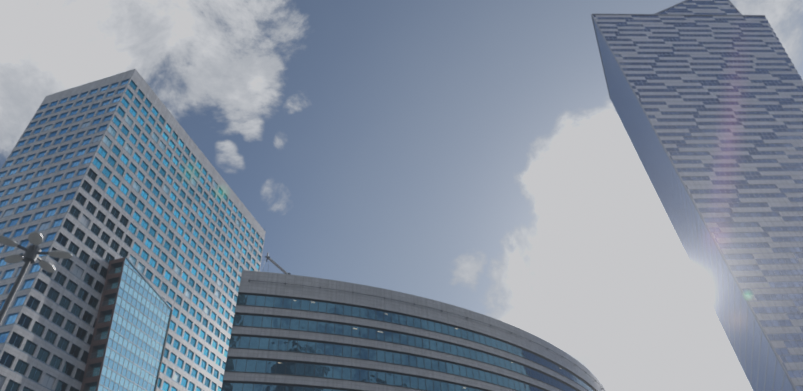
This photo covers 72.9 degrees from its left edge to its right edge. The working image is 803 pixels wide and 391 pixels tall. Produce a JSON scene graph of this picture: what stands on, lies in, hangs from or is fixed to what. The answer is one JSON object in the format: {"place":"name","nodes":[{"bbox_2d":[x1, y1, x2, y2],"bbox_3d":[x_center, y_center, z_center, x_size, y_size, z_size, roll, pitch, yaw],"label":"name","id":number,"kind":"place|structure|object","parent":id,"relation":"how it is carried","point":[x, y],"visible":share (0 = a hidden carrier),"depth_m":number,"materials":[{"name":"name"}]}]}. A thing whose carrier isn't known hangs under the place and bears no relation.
{"place":"outdoors","nodes":[
{"label":"outdoors","id":0,"kind":"place"},
{"bbox_2d":[0,0,802,390],"label":"sky","id":1,"kind":"structure","parent":0,"point":[478,156],"materials":[{"name":"blue"}]},
{"label":"ground","id":2,"kind":"structure","parent":0,"visible":0},
{"bbox_2d":[0,231,72,323],"bbox_3d":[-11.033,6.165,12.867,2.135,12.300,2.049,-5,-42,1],"label":"street lamp","id":3,"kind":"object","parent":2,"relation":"on","point":[32,253],"visible":1,"depth_m":16.44,"materials":[{"name":"grey metal"}]},
{"bbox_2d":[80,257,172,390],"bbox_3d":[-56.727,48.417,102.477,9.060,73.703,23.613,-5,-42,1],"label":"tower annex","id":4,"kind":"object","parent":2,"relation":"on","point":[130,335],"visible":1,"depth_m":114.88,"materials":[{"name":"blue glass"}]},
{"bbox_2d":[0,69,265,390],"bbox_3d":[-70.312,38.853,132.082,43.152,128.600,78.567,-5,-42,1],"label":"office tower","id":5,"kind":"structure","parent":2,"relation":"on","point":[97,176],"depth_m":131.88,"materials":[{"name":"blue glass"}]},
{"bbox_2d":[221,253,605,390],"bbox_3d":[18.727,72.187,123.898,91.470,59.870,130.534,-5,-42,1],"label":"curved office","id":6,"kind":"structure","parent":2,"relation":"on","point":[289,332],"depth_m":93.93,"materials":[{"name":"blue glass"}]},
{"bbox_2d":[591,0,802,390],"bbox_3d":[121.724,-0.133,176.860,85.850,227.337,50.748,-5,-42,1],"label":"skyscraper","id":7,"kind":"structure","parent":2,"relation":"on","point":[706,97],"depth_m":165.65,"materials":[{"name":"grey glass"}]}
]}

